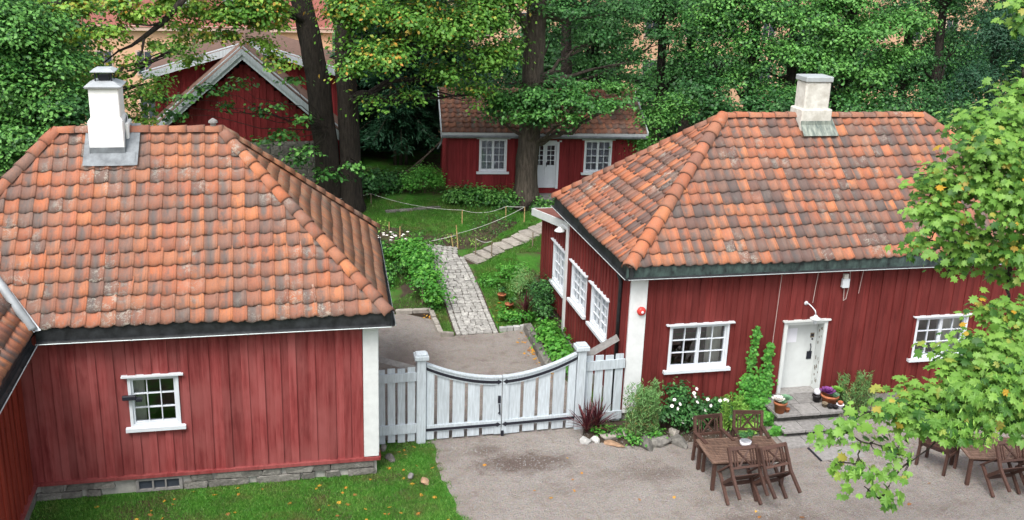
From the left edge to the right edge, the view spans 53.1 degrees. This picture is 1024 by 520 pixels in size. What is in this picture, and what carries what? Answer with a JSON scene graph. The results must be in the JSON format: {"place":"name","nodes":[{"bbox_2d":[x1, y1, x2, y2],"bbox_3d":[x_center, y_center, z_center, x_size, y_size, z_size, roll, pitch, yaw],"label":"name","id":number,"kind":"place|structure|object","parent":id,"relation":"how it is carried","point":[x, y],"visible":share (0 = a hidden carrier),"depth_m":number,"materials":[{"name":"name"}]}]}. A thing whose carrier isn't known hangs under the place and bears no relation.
{"place":"outdoors","nodes":[
{"label":"outdoors","id":0,"kind":"place"},
{"bbox_2d":[29,438,472,519],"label":"lawn grass","id":1,"kind":"structure","parent":0,"point":[235,492],"depth_m":20.12,"materials":[{"name":"plant"}]},
{"bbox_2d":[425,244,499,335],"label":"cobbled path","id":2,"kind":"structure","parent":0,"point":[468,312],"depth_m":30.80,"materials":[{"name":"stone"}]},
{"bbox_2d":[0,0,1023,519],"bbox_3d":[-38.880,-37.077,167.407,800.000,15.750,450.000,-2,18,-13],"label":"ground","id":3,"kind":"structure","parent":0,"point":[378,158],"depth_m":23.99,"materials":[{"name":"plant"}]},
{"bbox_2d":[0,80,89,178],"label":"shrub","id":4,"kind":"object","parent":3,"relation":"on","point":[78,112],"visible":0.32,"depth_m":26.34,"materials":[{"name":"green plant"}]},
{"bbox_2d":[0,0,116,124],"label":"woodland tree","id":5,"kind":"object","parent":3,"relation":"on","point":[85,41],"visible":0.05,"depth_m":33.81,"materials":[{"name":"green plant"}]},
{"bbox_2d":[0,0,127,176],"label":"woodland tree","id":6,"kind":"object","parent":3,"relation":"on","point":[19,76],"visible":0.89,"depth_m":26.17,"materials":[{"name":"green plant"}]},
{"bbox_2d":[47,30,208,125],"bbox_3d":[-12.070,-3.665,32.601,4.151,6.770,6.279,1,18,-3],"label":"woodland tree","id":7,"kind":"object","parent":3,"relation":"on","point":[141,92],"visible":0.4,"depth_m":30.47,"materials":[{"name":"green plant"}]},
{"bbox_2d":[50,0,333,125],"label":"apartment block","id":8,"kind":"structure","parent":3,"relation":"on","point":[140,31],"depth_m":70.30,"materials":[{"name":"paint"}]},
{"bbox_2d":[135,50,152,75],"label":"window","id":9,"kind":"structure","parent":8,"relation":"in","point":[137,52],"depth_m":70.29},
{"bbox_2d":[0,66,395,519],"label":"timber house","id":10,"kind":"structure","parent":3,"relation":"on","point":[234,285],"depth_m":19.99,"materials":[{"name":"red wood"}]},
{"bbox_2d":[120,372,185,432],"bbox_3d":[-6.922,2.715,19.851,1.130,1.167,0.333,-2,18,-13],"label":"window","id":11,"kind":"structure","parent":10,"relation":"in","point":[135,383],"depth_m":19.85,"materials":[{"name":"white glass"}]},
{"bbox_2d":[135,476,182,492],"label":"cellar window","id":12,"kind":"structure","parent":10,"relation":"in","point":[174,482],"depth_m":20.32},
{"bbox_2d":[142,27,339,164],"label":"red barn","id":13,"kind":"structure","parent":3,"relation":"on","point":[187,78],"depth_m":38.69,"materials":[{"name":"wood"}]},
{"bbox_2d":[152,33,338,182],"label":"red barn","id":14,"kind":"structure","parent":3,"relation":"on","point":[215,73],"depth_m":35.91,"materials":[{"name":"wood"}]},
{"bbox_2d":[94,446,435,519],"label":"fallen leaves","id":15,"kind":"object","parent":3,"relation":"on","point":[389,468],"visible":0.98,"depth_m":20.14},
{"bbox_2d":[23,0,558,212],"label":"maple tree","id":16,"kind":"object","parent":3,"relation":"on","point":[337,177],"visible":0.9,"depth_m":32.26,"materials":[{"name":"green plant"}]},
{"bbox_2d":[329,0,424,150],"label":"conifer","id":17,"kind":"object","parent":3,"relation":"on","point":[360,86],"visible":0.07,"depth_m":42.30,"materials":[{"name":"green plant"}]},
{"bbox_2d":[361,164,413,199],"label":"shrub","id":18,"kind":"object","parent":3,"relation":"on","point":[386,181],"visible":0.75,"depth_m":37.28,"materials":[{"name":"green plant"}]},
{"bbox_2d":[376,227,407,286],"bbox_3d":[-4.141,-0.254,32.475,1.909,1.324,4.035,-5,19,-20],"label":"berry bush","id":19,"kind":"object","parent":3,"relation":"on","point":[390,272],"visible":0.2,"depth_m":31.73,"materials":[{"name":"green plant"}]},
{"bbox_2d":[379,356,416,443],"bbox_3d":[-2.569,3.028,22.331,0.958,2.005,0.379,-2,18,-13],"label":"picket fence","id":20,"kind":"object","parent":3,"relation":"on","point":[391,378],"visible":0.8,"depth_m":22.22,"materials":[{"name":"wood"}]},
{"bbox_2d":[358,0,441,164],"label":"conifer","id":21,"kind":"object","parent":3,"relation":"on","point":[403,116],"visible":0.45,"depth_m":39.99,"materials":[{"name":"green plant"}]},
{"bbox_2d":[385,206,440,212],"bbox_3d":[-3.533,-1.802,36.570,2.023,0.141,0.153,-5,19,-20],"label":"stone edging","id":22,"kind":"object","parent":3,"relation":"on","point":[415,209],"visible":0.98,"depth_m":36.52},
{"bbox_2d":[392,258,447,329],"bbox_3d":[-3.169,1.012,30.763,2.009,0.667,5.285,-2,18,-13],"label":"flower bed","id":23,"kind":"object","parent":3,"relation":"on","point":[405,288],"visible":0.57,"depth_m":30.57,"materials":[{"name":"soil"}]},
{"bbox_2d":[382,229,457,309],"bbox_3d":[-2.756,0.188,31.338,1.920,1.711,4.609,-6,19,-23],"label":"berry bush","id":24,"kind":"object","parent":23,"relation":"on","point":[415,255],"visible":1,"depth_m":30.74,"materials":[{"name":"green plant"}]},
{"bbox_2d":[413,351,428,443],"bbox_3d":[-1.990,3.057,22.362,0.310,2.235,0.310,-2,18,-13],"label":"gate post","id":25,"kind":"object","parent":3,"relation":"on","point":[421,358],"visible":0.99,"depth_m":22.22,"materials":[{"name":"wood"}]},
{"bbox_2d":[426,362,502,439],"bbox_3d":[-1.079,3.070,22.588,1.737,1.847,0.137,-2,18,-13],"label":"gate leaf","id":26,"kind":"object","parent":25,"relation":"attached to","point":[489,422],"visible":1,"depth_m":22.62,"materials":[{"name":"wood"}]},
{"bbox_2d":[396,161,446,194],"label":"shrub","id":27,"kind":"object","parent":3,"relation":"on","point":[427,175],"visible":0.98,"depth_m":37.51,"materials":[{"name":"green plant"}]},
{"bbox_2d":[325,28,521,151],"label":"shrub","id":28,"kind":"object","parent":3,"relation":"on","point":[388,148],"visible":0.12,"depth_m":44.79,"materials":[{"name":"green plant"}]},
{"bbox_2d":[380,0,473,152],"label":"conifer","id":29,"kind":"object","parent":3,"relation":"on","point":[448,59],"visible":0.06,"depth_m":42.16,"materials":[{"name":"green plant"}]},
{"bbox_2d":[328,0,546,86],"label":"woodland tree","id":30,"kind":"object","parent":3,"relation":"on","point":[520,71],"visible":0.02,"depth_m":46.39,"materials":[{"name":"green plant"}]},
{"bbox_2d":[377,219,516,248],"bbox_3d":[-2.509,-0.783,34.681,6.009,0.392,2.676,-2,18,-13],"label":"flower bed","id":31,"kind":"object","parent":3,"relation":"on","point":[488,239],"visible":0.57,"depth_m":34.72,"materials":[{"name":"soil"}]},
{"bbox_2d":[466,219,508,235],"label":"garden herb","id":32,"kind":"object","parent":31,"relation":"on","point":[500,230],"visible":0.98,"depth_m":35.21,"materials":[{"name":"green plant"}]},
{"bbox_2d":[480,207,518,227],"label":"garden herb","id":33,"kind":"object","parent":31,"relation":"on","point":[497,216],"visible":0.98,"depth_m":35.91,"materials":[{"name":"green plant"}]},
{"bbox_2d":[362,198,541,311],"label":"lawn grass","id":34,"kind":"structure","parent":3,"relation":"on","point":[467,217],"depth_m":35.45,"materials":[{"name":"plant"}]},
{"bbox_2d":[463,222,541,264],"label":"flagstone path","id":35,"kind":"structure","parent":34,"relation":"on","point":[520,237],"depth_m":34.37,"materials":[{"name":"stone"}]},
{"bbox_2d":[440,180,524,212],"bbox_3d":[-0.963,-2.413,37.297,3.328,1.075,1.843,4,18,8],"label":"perennial bed","id":36,"kind":"object","parent":3,"relation":"on","point":[466,195],"visible":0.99,"depth_m":37.01,"materials":[{"name":"green plant"}]},
{"bbox_2d":[434,303,542,335],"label":"lawn grass","id":37,"kind":"structure","parent":3,"relation":"on","point":[445,317],"depth_m":29.62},
{"bbox_2d":[471,260,531,289],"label":"garden herb","id":38,"kind":"object","parent":3,"relation":"on","point":[491,278],"visible":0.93,"depth_m":31.91,"materials":[{"name":"green plant"}]},
{"bbox_2d":[499,324,523,331],"bbox_3d":[0.029,1.953,29.137,0.801,0.174,0.154,-4,19,-17],"label":"stone edging","id":39,"kind":"object","parent":3,"relation":"on","point":[509,328],"visible":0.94,"depth_m":29.07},
{"bbox_2d":[492,305,539,324],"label":"garden herb","id":40,"kind":"object","parent":3,"relation":"on","point":[506,314],"visible":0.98,"depth_m":29.48,"materials":[{"name":"green plant"}]},
{"bbox_2d":[523,323,551,365],"bbox_3d":[0.698,2.373,27.889,0.268,0.338,2.826,-1,18,-10],"label":"stone edging","id":41,"kind":"object","parent":3,"relation":"on","point":[543,359],"visible":0.81,"depth_m":27.69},
{"bbox_2d":[513,285,567,377],"bbox_3d":[1.093,1.946,28.880,1.336,0.367,6.749,-2,18,-13],"label":"flower bed","id":42,"kind":"object","parent":3,"relation":"on","point":[555,320],"visible":0.09,"depth_m":30.01,"materials":[{"name":"soil"}]},
{"bbox_2d":[508,292,533,321],"bbox_3d":[0.388,1.316,29.584,1.044,0.971,1.095,-2,18,-13],"label":"cordyline","id":43,"kind":"object","parent":42,"relation":"on","point":[524,305],"visible":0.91,"depth_m":29.62,"materials":[{"name":"plant"}]},
{"bbox_2d":[503,261,540,296],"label":"garden herb","id":44,"kind":"object","parent":42,"relation":"on","point":[519,283],"visible":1,"depth_m":31.27,"materials":[{"name":"green plant"}]},
{"bbox_2d":[518,273,557,320],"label":"shrub","id":45,"kind":"object","parent":42,"relation":"on","point":[540,293],"visible":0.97,"depth_m":29.93,"materials":[{"name":"green plant"}]},
{"bbox_2d":[528,317,574,375],"bbox_3d":[1.230,2.163,27.414,1.417,0.952,3.558,-2,18,-13],"label":"garden herb","id":46,"kind":"object","parent":42,"relation":"on","point":[548,331],"visible":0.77,"depth_m":27.61,"materials":[{"name":"green plant"}]},
{"bbox_2d":[528,190,554,209],"bbox_3d":[1.715,-2.111,37.272,2.342,0.792,1.377,-2,18,-13],"label":"perennial bed","id":47,"kind":"object","parent":3,"relation":"on","point":[540,203],"visible":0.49,"depth_m":37.03,"materials":[{"name":"green plant"}]},
{"bbox_2d":[435,86,648,207],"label":"garden cottage","id":48,"kind":"structure","parent":3,"relation":"on","point":[480,151],"depth_m":37.73,"materials":[{"name":"wood"}]},
{"bbox_2d":[476,138,508,173],"bbox_3d":[-0.706,-3.840,37.568,1.220,1.332,0.339,0,18,-7],"label":"window","id":49,"kind":"structure","parent":48,"relation":"in","point":[492,151],"depth_m":37.62,"materials":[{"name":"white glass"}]},
{"bbox_2d":[537,140,561,188],"bbox_3d":[1.201,-3.566,37.969,1.180,1.810,0.305,0,18,-7],"label":"door","id":50,"kind":"structure","parent":48,"relation":"in","point":[547,173],"depth_m":37.97,"materials":[{"name":"white wood"}]},
{"bbox_2d":[581,139,615,174],"bbox_3d":[3.171,-3.850,38.077,1.240,1.332,0.342,0,18,-7],"label":"window","id":51,"kind":"structure","parent":48,"relation":"in","point":[597,152],"depth_m":38.12,"materials":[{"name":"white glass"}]},
{"bbox_2d":[531,208,566,318],"bbox_3d":[3.760,-0.223,30.729,5.630,3.159,4.030,-2,18,-13],"label":"porch","id":52,"kind":"object","parent":3,"relation":"on","point":[552,258],"visible":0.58,"depth_m":30.24,"materials":[{"name":"red wood"}]},
{"bbox_2d":[549,238,564,297],"bbox_3d":[1.446,0.212,29.716,0.343,1.347,1.540,-2,18,-13],"label":"window","id":53,"kind":"structure","parent":52,"relation":"in","point":[557,281],"depth_m":29.93,"materials":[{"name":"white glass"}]},
{"bbox_2d":[84,0,1023,137],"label":"wood","id":54,"kind":"object","parent":3,"relation":"on","point":[552,49],"visible":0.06,"depth_m":59.11,"materials":[{"name":"green plant"}]},
{"bbox_2d":[441,0,667,211],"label":"garden tree","id":55,"kind":"object","parent":3,"relation":"on","point":[533,102],"visible":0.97,"depth_m":35.58,"materials":[{"name":"green plant"}]},
{"bbox_2d":[573,341,589,429],"bbox_3d":[1.532,2.911,23.276,0.310,2.185,0.310,-2,18,-13],"label":"gate post","id":56,"kind":"object","parent":3,"relation":"on","point":[582,348],"visible":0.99,"depth_m":23.10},
{"bbox_2d":[501,351,577,435],"bbox_3d":[0.617,3.002,23.019,1.763,1.870,0.132,-3,18,-15],"label":"gate leaf","id":57,"kind":"object","parent":56,"relation":"attached to","point":[511,419],"visible":1,"depth_m":23.02,"materials":[{"name":"wood"}]},
{"bbox_2d":[583,334,624,420],"bbox_3d":[2.038,2.751,23.599,1.026,2.057,0.343,-3,18,-16],"label":"picket fence","id":58,"kind":"object","parent":3,"relation":"on","point":[600,364],"visible":0.73,"depth_m":23.47,"materials":[{"name":"wood"}]},
{"bbox_2d":[561,0,677,87],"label":"woodland tree","id":59,"kind":"object","parent":3,"relation":"on","point":[607,22],"visible":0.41,"depth_m":42.47,"materials":[{"name":"green plant"}]},
{"bbox_2d":[546,0,699,88],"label":"woodland tree","id":60,"kind":"object","parent":3,"relation":"on","point":[592,49],"visible":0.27,"depth_m":48.71,"materials":[{"name":"green plant"}]},
{"bbox_2d":[587,0,728,145],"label":"woodland tree","id":61,"kind":"object","parent":3,"relation":"on","point":[663,34],"visible":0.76,"depth_m":40.77,"materials":[{"name":"green plant"}]},
{"bbox_2d":[609,85,713,153],"bbox_3d":[5.793,-4.629,39.119,5.574,4.376,2.532,-9,21,-31],"label":"shrub","id":62,"kind":"object","parent":3,"relation":"on","point":[660,117],"visible":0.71,"depth_m":38.38,"materials":[{"name":"green plant"}]},
{"bbox_2d":[642,0,747,132],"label":"woodland tree","id":63,"kind":"object","parent":3,"relation":"on","point":[684,123],"visible":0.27,"depth_m":49.63,"materials":[{"name":"green plant"}]},
{"bbox_2d":[378,314,1023,519],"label":"gravel yard","id":64,"kind":"structure","parent":3,"relation":"on","point":[405,337],"depth_m":21.62,"materials":[{"name":"gravel"}]},
{"bbox_2d":[394,308,453,336],"bbox_3d":[-2.532,1.704,29.463,2.646,0.293,1.170,12,21,30],"label":"stone edging","id":65,"kind":"object","parent":64,"relation":"on","point":[438,328],"visible":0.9,"depth_m":29.65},
{"bbox_2d":[582,416,763,445],"bbox_3d":[3.695,3.911,23.606,4.463,0.001,1.311,-2,18,-13],"label":"flower bed","id":66,"kind":"object","parent":64,"relation":"on","point":[686,436],"visible":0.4,"depth_m":23.49,"materials":[{"name":"soil"}]},
{"bbox_2d":[561,400,606,432],"bbox_3d":[1.653,3.505,23.042,1.211,0.903,1.076,-2,18,-13],"label":"cordyline","id":67,"kind":"object","parent":66,"relation":"on","point":[588,421],"visible":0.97,"depth_m":23.12,"materials":[{"name":"red plant"}]},
{"bbox_2d":[574,394,617,429],"bbox_3d":[1.947,3.468,23.216,1.179,0.881,1.237,-2,18,-13],"label":"cordyline","id":68,"kind":"object","parent":66,"relation":"on","point":[597,419],"visible":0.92,"depth_m":23.29,"materials":[{"name":"red plant"}]},
{"bbox_2d":[589,422,672,446],"bbox_3d":[2.608,3.880,23.018,1.967,0.453,0.970,6,18,12],"label":"garden herb","id":69,"kind":"object","parent":66,"relation":"on","point":[637,439],"visible":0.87,"depth_m":23.01,"materials":[{"name":"green plant"}]},
{"bbox_2d":[622,378,662,443],"bbox_3d":[2.950,3.408,22.951,1.038,1.441,0.898,-2,18,-13],"label":"goldenrod","id":70,"kind":"object","parent":66,"relation":"on","point":[642,415],"visible":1,"depth_m":22.81,"materials":[{"name":"green plant"}]},
{"bbox_2d":[639,434,652,450],"bbox_3d":[2.966,4.077,22.817,0.314,0.332,0.575,-2,18,-12],"label":"bed stone","id":71,"kind":"object","parent":66,"relation":"on","point":[648,442],"visible":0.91,"depth_m":22.67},
{"bbox_2d":[651,435,671,447],"bbox_3d":[3.322,4.066,22.903,0.566,0.287,0.338,-4,19,-19],"label":"bed stone","id":72,"kind":"object","parent":66,"relation":"on","point":[660,441],"visible":0.94,"depth_m":22.77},
{"bbox_2d":[656,378,739,435],"bbox_3d":[4.226,3.325,23.596,2.297,1.253,1.193,-2,18,-13],"label":"rose bush","id":73,"kind":"object","parent":66,"relation":"on","point":[681,398],"visible":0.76,"depth_m":23.41,"materials":[{"name":"green plant"}]},
{"bbox_2d":[720,393,748,430],"bbox_3d":[5.063,3.516,23.663,0.789,0.927,0.716,-2,18,-13],"label":"lady mantle","id":74,"kind":"object","parent":66,"relation":"on","point":[737,405],"visible":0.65,"depth_m":23.55,"materials":[{"name":"green plant"}]},
{"bbox_2d":[723,417,763,435],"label":"garden herb","id":75,"kind":"object","parent":66,"relation":"on","point":[747,425],"visible":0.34,"depth_m":23.37,"materials":[{"name":"green plant"}]},
{"bbox_2d":[670,434,687,448],"bbox_3d":[3.753,4.088,22.950,0.314,0.266,0.563,-6,19,-24],"label":"bed stone","id":76,"kind":"object","parent":64,"relation":"on","point":[678,440],"visible":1,"depth_m":22.86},
{"bbox_2d":[691,413,735,471],"bbox_3d":[4.302,3.919,22.000,0.717,1.027,0.666,-3,19,-16],"label":"garden chair","id":77,"kind":"object","parent":64,"relation":"on","point":[699,435],"visible":0.57,"depth_m":22.10,"materials":[{"name":"brown wood"}]},
{"bbox_2d":[696,436,785,490],"bbox_3d":[4.797,4.269,21.515,1.670,0.682,1.014,-1,18,-10],"label":"garden table","id":78,"kind":"object","parent":64,"relation":"on","point":[715,451],"visible":0.73,"depth_m":21.35,"materials":[{"name":"brown wood"}]},
{"bbox_2d":[737,428,758,445],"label":"potted herb","id":79,"kind":"object","parent":78,"relation":"on","point":[744,435],"visible":0.99,"depth_m":21.44,"materials":[{"name":"plant"}]},
{"bbox_2d":[717,444,768,505],"bbox_3d":[4.617,4.309,20.545,0.717,1.027,0.666,-3,-23,-16],"label":"garden chair","id":80,"kind":"object","parent":64,"relation":"on","point":[733,478],"visible":1,"depth_m":20.45,"materials":[{"name":"brown wood"}]},
{"bbox_2d":[731,410,770,465],"bbox_3d":[5.162,3.868,22.250,0.717,1.027,0.666,1,18,-3],"label":"garden chair","id":81,"kind":"object","parent":64,"relation":"on","point":[761,429],"visible":0.5,"depth_m":22.39,"materials":[{"name":"brown wood"}]},
{"bbox_2d":[746,442,801,504],"bbox_3d":[5.255,4.302,20.637,0.717,1.027,0.666,-6,-23,-24],"label":"garden chair","id":82,"kind":"object","parent":64,"relation":"on","point":[777,474],"visible":1,"depth_m":20.56,"materials":[{"name":"brown wood"}]},
{"bbox_2d":[765,386,856,448],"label":"stone steps","id":83,"kind":"structure","parent":64,"relation":"on","point":[802,417],"depth_m":23.83,"materials":[{"name":"stone"}]},
{"bbox_2d":[772,394,792,413],"bbox_3d":[6.264,3.343,23.722,0.520,0.398,0.353,-2,18,-13],"label":"flower pot","id":84,"kind":"object","parent":83,"relation":"on","point":[780,403],"visible":1,"depth_m":23.66,"materials":[{"name":"ceramic"}]},
{"bbox_2d":[819,386,843,405],"bbox_3d":[7.578,3.216,24.243,0.600,0.406,0.465,-2,18,-13],"label":"flower pot","id":85,"kind":"object","parent":83,"relation":"on","point":[830,395],"visible":1,"depth_m":24.17,"materials":[{"name":"ceramic"}]},
{"bbox_2d":[811,446,866,460],"bbox_3d":[7.260,4.305,22.799,1.100,0.032,0.520,-2,18,-13],"label":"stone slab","id":86,"kind":"object","parent":64,"relation":"on","point":[831,451],"visible":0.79,"depth_m":22.78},
{"bbox_2d":[914,436,959,475],"bbox_3d":[9.228,4.029,22.179,0.666,1.027,0.717,-14,24,-41],"label":"garden chair","id":87,"kind":"object","parent":64,"relation":"on","point":[936,446],"visible":0.57,"depth_m":22.11,"materials":[{"name":"brown wood"}]},
{"bbox_2d":[949,436,1023,485],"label":"garden table","id":88,"kind":"object","parent":64,"relation":"on","point":[972,454],"visible":0.45,"depth_m":21.58,"materials":[{"name":"brown wood"}]},
{"bbox_2d":[979,439,1023,497],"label":"garden chair","id":89,"kind":"object","parent":64,"relation":"on","point":[1002,473],"visible":0.89,"depth_m":21.08,"materials":[{"name":"brown wood"}]},
{"bbox_2d":[669,63,795,124],"bbox_3d":[7.982,-4.160,36.739,5.399,5.775,2.766,-2,18,-13],"label":"shrub","id":90,"kind":"object","parent":3,"relation":"on","point":[702,93],"visible":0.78,"depth_m":35.88,"materials":[{"name":"green plant"}]},
{"bbox_2d":[442,0,1023,137],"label":"apartment block","id":91,"kind":"structure","parent":3,"relation":"on","point":[737,97],"depth_m":74.54,"materials":[{"name":"paint"}]},
{"bbox_2d":[669,0,820,111],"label":"woodland tree","id":92,"kind":"object","parent":3,"relation":"on","point":[755,16],"visible":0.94,"depth_m":37.47,"materials":[{"name":"green plant"}]},
{"bbox_2d":[550,74,1023,419],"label":"timber house","id":93,"kind":"structure","parent":3,"relation":"on","point":[714,226],"depth_m":24.55,"materials":[{"name":"wood"}]},
{"bbox_2d":[567,258,587,319],"bbox_3d":[1.831,0.745,26.940,0.341,1.167,1.540,-2,18,-13],"label":"window","id":94,"kind":"structure","parent":93,"relation":"in","point":[577,288],"depth_m":27.01,"materials":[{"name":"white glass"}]},
{"bbox_2d":[585,280,609,342],"bbox_3d":[2.227,1.296,25.261,0.341,1.167,1.560,-2,18,-13],"label":"window","id":95,"kind":"structure","parent":93,"relation":"in","point":[597,329],"depth_m":25.39,"materials":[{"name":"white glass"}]},
{"bbox_2d":[662,321,735,374],"bbox_3d":[4.319,2.002,23.914,1.680,1.217,0.335,-2,18,-13],"label":"window","id":96,"kind":"structure","parent":93,"relation":"in","point":[713,332],"depth_m":23.94,"materials":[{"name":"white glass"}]},
{"bbox_2d":[730,326,786,436],"bbox_3d":[5.905,2.817,23.667,1.332,2.323,1.436,-2,18,-13],"label":"climbing vine","id":97,"kind":"object","parent":93,"relation":"attached to","point":[756,397],"visible":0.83,"depth_m":24.17,"materials":[{"name":"green plant"}]},
{"bbox_2d":[776,318,831,393],"bbox_3d":[6.926,2.270,24.680,1.220,1.900,0.410,-2,18,-13],"label":"door","id":98,"kind":"structure","parent":93,"relation":"in","point":[801,361],"depth_m":24.78,"materials":[{"name":"wood"}]},
{"bbox_2d":[786,328,797,342],"bbox_3d":[6.734,1.812,24.615,0.250,0.360,0.005,-2,18,-13],"label":"paper notice","id":99,"kind":"object","parent":98,"relation":"attached to","point":[792,335],"visible":1,"depth_m":24.61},
{"bbox_2d":[841,271,850,300],"bbox_3d":[7.878,0.612,24.157,0.231,0.764,0.093,-2,18,-13],"label":"wall lamp","id":100,"kind":"object","parent":93,"relation":"attached to","point":[845,281],"visible":0.98,"depth_m":24.09,"materials":[{"name":"paint"}]},
{"bbox_2d":[906,313,971,362],"bbox_3d":[10.536,1.877,25.344,1.640,1.187,0.340,-2,18,-13],"label":"window","id":101,"kind":"structure","parent":93,"relation":"in","point":[945,322],"depth_m":25.28,"materials":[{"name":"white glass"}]},
{"bbox_2d":[702,0,883,109],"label":"woodland tree","id":102,"kind":"object","parent":3,"relation":"on","point":[790,75],"visible":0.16,"depth_m":49.59,"materials":[{"name":"green plant"}]},
{"bbox_2d":[760,0,951,111],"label":"woodland tree","id":103,"kind":"object","parent":3,"relation":"on","point":[847,42],"visible":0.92,"depth_m":37.34,"materials":[{"name":"green plant"}]},
{"bbox_2d":[836,369,876,415],"bbox_3d":[8.208,3.167,24.647,1.028,1.216,0.748,-2,18,-13],"label":"goldenrod","id":104,"kind":"object","parent":3,"relation":"on","point":[853,392],"visible":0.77,"depth_m":24.55,"materials":[{"name":"green plant"}]},
{"bbox_2d":[805,0,1023,513],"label":"maple tree","id":105,"kind":"object","parent":3,"relation":"on","point":[957,406],"visible":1,"depth_m":11.26,"materials":[{"name":"green plant"}]},
{"bbox_2d":[837,0,1011,103],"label":"woodland tree","id":106,"kind":"object","parent":3,"relation":"on","point":[904,77],"visible":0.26,"depth_m":50.89,"materials":[{"name":"green plant"}]},
{"bbox_2d":[829,83,1023,146],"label":"shrub","id":107,"kind":"object","parent":3,"relation":"on","point":[893,104],"visible":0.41,"depth_m":36.92,"materials":[{"name":"green plant"}]},
{"bbox_2d":[882,0,982,107],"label":"woodland tree","id":108,"kind":"object","parent":3,"relation":"on","point":[935,61],"visible":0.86,"depth_m":43.71,"materials":[{"name":"green plant"}]},
{"bbox_2d":[917,0,1023,129],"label":"woodland tree","id":109,"kind":"object","parent":3,"relation":"on","point":[995,33],"visible":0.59,"depth_m":41.37,"materials":[{"name":"green plant"}]},
{"bbox_2d":[928,0,1023,101],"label":"woodland tree","id":110,"kind":"object","parent":3,"relation":"on","point":[961,49],"visible":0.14,"depth_m":51.04,"materials":[{"name":"green plant"}]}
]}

